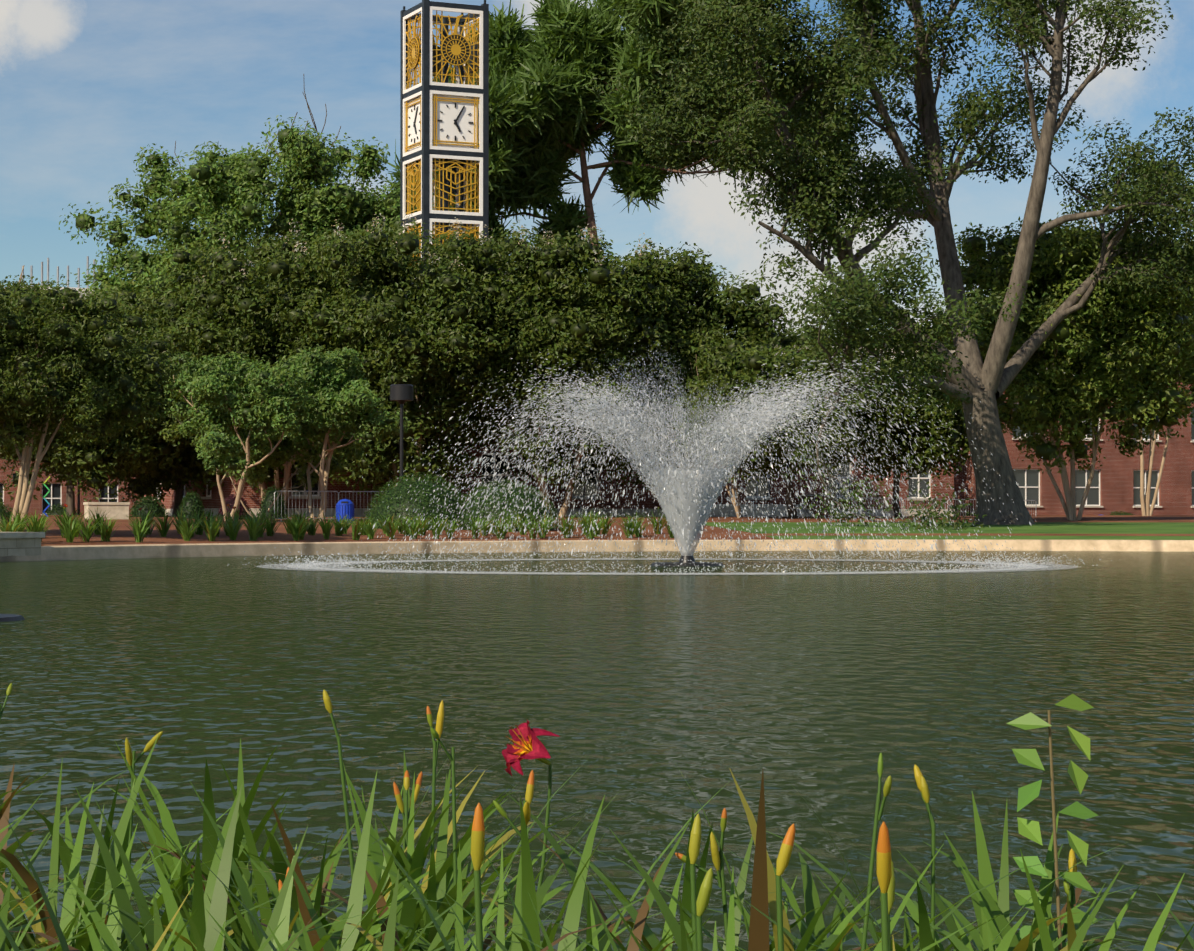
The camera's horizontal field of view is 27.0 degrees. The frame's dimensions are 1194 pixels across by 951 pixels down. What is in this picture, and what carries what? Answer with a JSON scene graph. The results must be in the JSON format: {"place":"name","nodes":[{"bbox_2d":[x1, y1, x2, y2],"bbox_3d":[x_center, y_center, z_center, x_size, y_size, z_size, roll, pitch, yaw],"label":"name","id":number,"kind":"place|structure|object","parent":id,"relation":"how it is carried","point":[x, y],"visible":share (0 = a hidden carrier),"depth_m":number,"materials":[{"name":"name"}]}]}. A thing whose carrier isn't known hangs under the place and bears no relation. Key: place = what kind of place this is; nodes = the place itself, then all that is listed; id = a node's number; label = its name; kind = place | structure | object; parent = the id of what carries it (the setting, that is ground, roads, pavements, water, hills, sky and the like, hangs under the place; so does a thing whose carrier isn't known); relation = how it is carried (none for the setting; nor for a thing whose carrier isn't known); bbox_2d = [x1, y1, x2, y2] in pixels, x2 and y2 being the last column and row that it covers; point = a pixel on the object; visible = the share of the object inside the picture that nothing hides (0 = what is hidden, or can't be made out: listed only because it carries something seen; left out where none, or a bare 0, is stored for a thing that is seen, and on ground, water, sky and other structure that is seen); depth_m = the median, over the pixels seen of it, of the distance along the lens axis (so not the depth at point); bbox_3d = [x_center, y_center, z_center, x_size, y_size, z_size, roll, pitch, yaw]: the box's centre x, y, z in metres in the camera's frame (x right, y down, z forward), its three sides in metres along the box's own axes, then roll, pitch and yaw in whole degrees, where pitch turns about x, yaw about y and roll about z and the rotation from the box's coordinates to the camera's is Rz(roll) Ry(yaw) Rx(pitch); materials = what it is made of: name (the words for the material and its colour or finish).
{"place":"outdoors","nodes":[
{"label":"outdoors","id":0,"kind":"place"},
{"bbox_2d":[0,551,1193,950],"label":"pond water","id":1,"kind":"structure","parent":0,"point":[652,701],"depth_m":13.38,"materials":[{"name":"green liquid"}]},
{"bbox_2d":[0,614,24,621],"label":"fountain float","id":2,"kind":"object","parent":1,"relation":"on","point":[8,617],"visible":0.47,"depth_m":24.48,"materials":[{"name":"black metal"}]},
{"bbox_2d":[203,327,1111,574],"bbox_3d":[1.250,-0.421,51.583,17.665,4.676,17.441,0,-1,-2],"label":"fountain spray","id":3,"kind":"object","parent":1,"relation":"on","point":[686,496],"visible":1,"depth_m":50.87,"materials":[{"name":"white liquid"}]},
{"bbox_2d":[0,0,1193,336],"label":"sky","id":4,"kind":"structure","parent":0,"point":[85,85],"materials":[{"name":"blue"}]},
{"bbox_2d":[23,515,1193,545],"bbox_3d":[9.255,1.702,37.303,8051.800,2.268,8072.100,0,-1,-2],"label":"ground","id":5,"kind":"structure","parent":0,"point":[123,534],"depth_m":74.65,"materials":[{"name":"brown soil"}]},
{"bbox_2d":[0,493,4,508],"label":"light green shrub","id":6,"kind":"object","parent":5,"relation":"on","point":[1,500],"visible":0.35,"depth_m":79.27,"materials":[{"name":"green plant"}]},
{"bbox_2d":[0,503,28,523],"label":"clipped hedge","id":7,"kind":"object","parent":5,"relation":"on","point":[4,511],"visible":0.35,"depth_m":75.05,"materials":[{"name":"green plant"}]},
{"bbox_2d":[0,532,44,556],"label":"stone retaining wall","id":8,"kind":"structure","parent":5,"relation":"on","point":[20,543],"depth_m":56.30,"materials":[{"name":"grey stone"}]},
{"bbox_2d":[0,283,61,467],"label":"tree","id":9,"kind":"object","parent":5,"relation":"on","point":[53,303],"depth_m":120.90,"materials":[{"name":"green plant"}]},
{"bbox_2d":[43,476,49,516],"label":"zigzag sculpture","id":10,"kind":"object","parent":5,"relation":"on","point":[45,496],"visible":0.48,"depth_m":99.15,"materials":[{"name":"paint"}]},
{"bbox_2d":[4,256,115,297],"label":"white building penthouse","id":11,"kind":"object","parent":5,"relation":"on","point":[31,271],"visible":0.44,"depth_m":202.60,"materials":[{"name":"brick"}]},
{"bbox_2d":[46,503,81,514],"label":"shrub","id":12,"kind":"object","parent":5,"relation":"on","point":[59,509],"visible":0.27,"depth_m":140.57,"materials":[{"name":"green plant"}]},
{"bbox_2d":[0,453,140,514],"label":"hall building","id":13,"kind":"structure","parent":5,"relation":"on","point":[55,495],"depth_m":141.43,"materials":[{"name":"brick"}]},
{"bbox_2d":[77,482,79,514],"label":"lamp post","id":14,"kind":"object","parent":5,"relation":"on","point":[78,502],"depth_m":122.03,"materials":[{"name":"black metal"}]},
{"bbox_2d":[0,265,181,531],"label":"tree","id":15,"kind":"object","parent":5,"relation":"on","point":[83,398],"visible":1,"depth_m":62.71,"materials":[{"name":"green plant"}]},
{"bbox_2d":[0,289,205,516],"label":"tree","id":16,"kind":"object","parent":5,"relation":"on","point":[68,461],"visible":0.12,"depth_m":101.99,"materials":[{"name":"foliage"},{"name":"tan bark"}]},
{"bbox_2d":[83,502,129,518],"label":"stone plinth","id":17,"kind":"structure","parent":5,"relation":"on","point":[116,508],"depth_m":88.99,"materials":[{"name":"beige stone"}]},
{"bbox_2d":[129,496,167,516],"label":"round shrub","id":18,"kind":"object","parent":5,"relation":"on","point":[145,504],"visible":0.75,"depth_m":98.99,"materials":[{"name":"green plant"}]},
{"bbox_2d":[98,275,237,516],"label":"tree","id":19,"kind":"object","parent":5,"relation":"on","point":[147,482],"visible":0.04,"depth_m":105.76,"materials":[{"name":"green plant"}]},
{"bbox_2d":[178,490,203,518],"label":"round shrub","id":20,"kind":"object","parent":5,"relation":"on","point":[191,501],"visible":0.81,"depth_m":92.09,"materials":[{"name":"green plant"}]},
{"bbox_2d":[218,494,251,518],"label":"red shrub","id":21,"kind":"object","parent":5,"relation":"on","point":[231,501],"visible":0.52,"depth_m":91.13,"materials":[{"name":"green plant"}]},
{"bbox_2d":[163,351,308,520],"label":"light green tree","id":22,"kind":"object","parent":5,"relation":"on","point":[210,384],"visible":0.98,"depth_m":83.92,"materials":[{"name":"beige plant"}]},
{"bbox_2d":[58,74,438,315],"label":"tall tree","id":23,"kind":"object","parent":5,"relation":"on","point":[233,185],"visible":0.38,"depth_m":147.41,"materials":[{"name":"green plant"}]},
{"bbox_2d":[159,419,343,516],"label":"leaning tree","id":24,"kind":"object","parent":5,"relation":"on","point":[258,470],"visible":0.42,"depth_m":87.15,"materials":[{"name":"green plant"}]},
{"bbox_2d":[144,219,390,504],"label":"tree","id":25,"kind":"object","parent":5,"relation":"on","point":[225,288],"visible":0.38,"depth_m":100.95,"materials":[{"name":"green plant"}]},
{"bbox_2d":[259,485,287,518],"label":"round shrub","id":26,"kind":"object","parent":5,"relation":"on","point":[268,500],"visible":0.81,"depth_m":94.17,"materials":[{"name":"green plant"}]},
{"bbox_2d":[274,491,338,520],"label":"barricade","id":27,"kind":"object","parent":5,"relation":"on","point":[306,503],"visible":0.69,"depth_m":85.95,"materials":[{"name":"silver metal"}]},
{"bbox_2d":[252,344,410,520],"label":"light green tree","id":28,"kind":"object","parent":5,"relation":"on","point":[340,406],"visible":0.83,"depth_m":85.68,"materials":[{"name":"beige plant"}]},
{"bbox_2d":[0,504,673,542],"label":"daylily bed","id":29,"kind":"object","parent":5,"relation":"on","point":[71,528],"visible":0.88,"depth_m":68.02,"materials":[{"name":"green plant"}]},
{"bbox_2d":[336,499,353,522],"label":"trash can","id":30,"kind":"object","parent":5,"relation":"on","point":[344,507],"visible":0.69,"depth_m":83.31,"materials":[{"name":"blue plastic"}]},
{"bbox_2d":[339,491,385,518],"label":"barricade","id":31,"kind":"object","parent":5,"relation":"on","point":[360,501],"visible":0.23,"depth_m":86.80,"materials":[{"name":"silver metal"}]},
{"bbox_2d":[390,384,413,480],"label":"lamp post","id":32,"kind":"object","parent":5,"relation":"on","point":[401,394],"visible":0.73,"depth_m":78.50,"materials":[{"name":"black metal"}]},
{"bbox_2d":[255,213,549,497],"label":"tree","id":33,"kind":"object","parent":5,"relation":"on","point":[421,348],"visible":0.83,"depth_m":98.31,"materials":[{"name":"green plant"}]},
{"bbox_2d":[400,0,488,295],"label":"clock tower","id":34,"kind":"structure","parent":5,"relation":"on","point":[444,129],"depth_m":128.77,"materials":[{"name":"metal"}]},
{"bbox_2d":[363,472,559,530],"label":"hedge mound","id":35,"kind":"object","parent":5,"relation":"on","point":[396,507],"visible":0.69,"depth_m":76.75,"materials":[{"name":"green plant"}]},
{"bbox_2d":[144,327,955,516],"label":"hall building","id":36,"kind":"structure","parent":5,"relation":"on","point":[250,495],"depth_m":110.66,"materials":[{"name":"brick"}]},
{"bbox_2d":[422,220,704,517],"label":"tree","id":37,"kind":"object","parent":5,"relation":"on","point":[579,300],"visible":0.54,"depth_m":99.38,"materials":[{"name":"green plant"}]},
{"bbox_2d":[0,683,1193,950],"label":"daylily bed","id":38,"kind":"object","parent":5,"relation":"on","point":[214,895],"visible":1,"depth_m":3.39,"materials":[{"name":"green plant"}]},
{"bbox_2d":[0,539,1193,561],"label":"pond curb","id":39,"kind":"structure","parent":5,"relation":"on","point":[84,552],"depth_m":70.46,"materials":[{"name":"concrete"}]},
{"bbox_2d":[382,0,845,265],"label":"tall pine","id":40,"kind":"object","parent":5,"relation":"on","point":[548,110],"visible":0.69,"depth_m":158.41,"materials":[{"name":"green plant"}]},
{"bbox_2d":[567,241,804,491],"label":"tree","id":41,"kind":"object","parent":5,"relation":"on","point":[687,272],"visible":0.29,"depth_m":102.91,"materials":[{"name":"green plant"}]},
{"bbox_2d":[666,363,741,517],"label":"tree trunk","id":42,"kind":"object","parent":5,"relation":"on","point":[737,509],"visible":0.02,"depth_m":99.90,"materials":[{"name":"beige plant"}]},
{"bbox_2d":[673,336,902,518],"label":"tree","id":43,"kind":"object","parent":5,"relation":"on","point":[725,365],"visible":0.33,"depth_m":97.08,"materials":[{"name":"green plant"}]},
{"bbox_2d":[722,321,903,347],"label":"tree","id":44,"kind":"object","parent":5,"relation":"on","point":[805,339],"depth_m":131.51,"materials":[{"name":"green plant"}]},
{"bbox_2d":[806,496,854,516],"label":"barricade","id":45,"kind":"object","parent":5,"relation":"on","point":[825,509],"visible":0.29,"depth_m":108.44,"materials":[{"name":"silver metal"}]},
{"bbox_2d":[858,498,901,516],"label":"barricade","id":46,"kind":"object","parent":5,"relation":"on","point":[873,504],"visible":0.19,"depth_m":109.19,"materials":[{"name":"silver metal"}]},
{"bbox_2d":[585,0,1193,529],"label":"oak","id":47,"kind":"object","parent":5,"relation":"on","point":[821,196],"visible":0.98,"depth_m":82.32,"materials":[{"name":"green plant"}]},
{"bbox_2d":[842,307,953,349],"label":"tree","id":48,"kind":"object","parent":5,"relation":"on","point":[945,337],"depth_m":147.68,"materials":[{"name":"green plant"}]},
{"bbox_2d":[821,346,1003,517],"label":"tree","id":49,"kind":"object","parent":5,"relation":"on","point":[956,441],"visible":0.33,"depth_m":98.84,"materials":[{"name":"green plant"}]},
{"bbox_2d":[903,499,945,516],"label":"fence","id":50,"kind":"object","parent":5,"relation":"on","point":[919,507],"visible":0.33,"depth_m":110.21,"materials":[{"name":"silver metal"}]},
{"bbox_2d":[706,522,1193,539],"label":"lawn","id":51,"kind":"structure","parent":5,"relation":"on","point":[1112,528],"depth_m":79.11,"materials":[{"name":"green plant"}]},
{"bbox_2d":[929,504,972,515],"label":"bike rack","id":52,"kind":"object","parent":5,"relation":"on","point":[957,510],"visible":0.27,"depth_m":113.55,"materials":[{"name":"black metal"}]},
{"bbox_2d":[947,499,975,516],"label":"fence","id":53,"kind":"object","parent":5,"relation":"on","point":[960,509],"visible":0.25,"depth_m":111.07,"materials":[{"name":"silver metal"}]},
{"bbox_2d":[964,506,976,515],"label":"shrub","id":54,"kind":"object","parent":5,"relation":"on","point":[975,510],"visible":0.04,"depth_m":120.25,"materials":[{"name":"green plant"}]},
{"bbox_2d":[1024,500,1035,515],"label":"fence","id":55,"kind":"object","parent":5,"relation":"on","point":[1031,504],"visible":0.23,"depth_m":112.83,"materials":[{"name":"silver metal"}]},
{"bbox_2d":[922,216,1193,520],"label":"tree","id":56,"kind":"object","parent":5,"relation":"on","point":[1130,375],"visible":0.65,"depth_m":90.45,"materials":[{"name":"green plant"}]},
{"bbox_2d":[954,368,1193,514],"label":"hall building","id":57,"kind":"structure","parent":5,"relation":"on","point":[1115,485],"depth_m":142.28,"materials":[{"name":"brick"}]},
{"bbox_2d":[1106,510,1134,514],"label":"shrub","id":58,"kind":"object","parent":5,"relation":"on","point":[1121,513],"visible":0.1,"depth_m":130.48,"materials":[{"name":"green plant"}]},
{"bbox_2d":[1054,188,1193,515],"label":"tree","id":59,"kind":"object","parent":5,"relation":"on","point":[1146,510],"depth_m":118.77,"materials":[{"name":"beige plant"}]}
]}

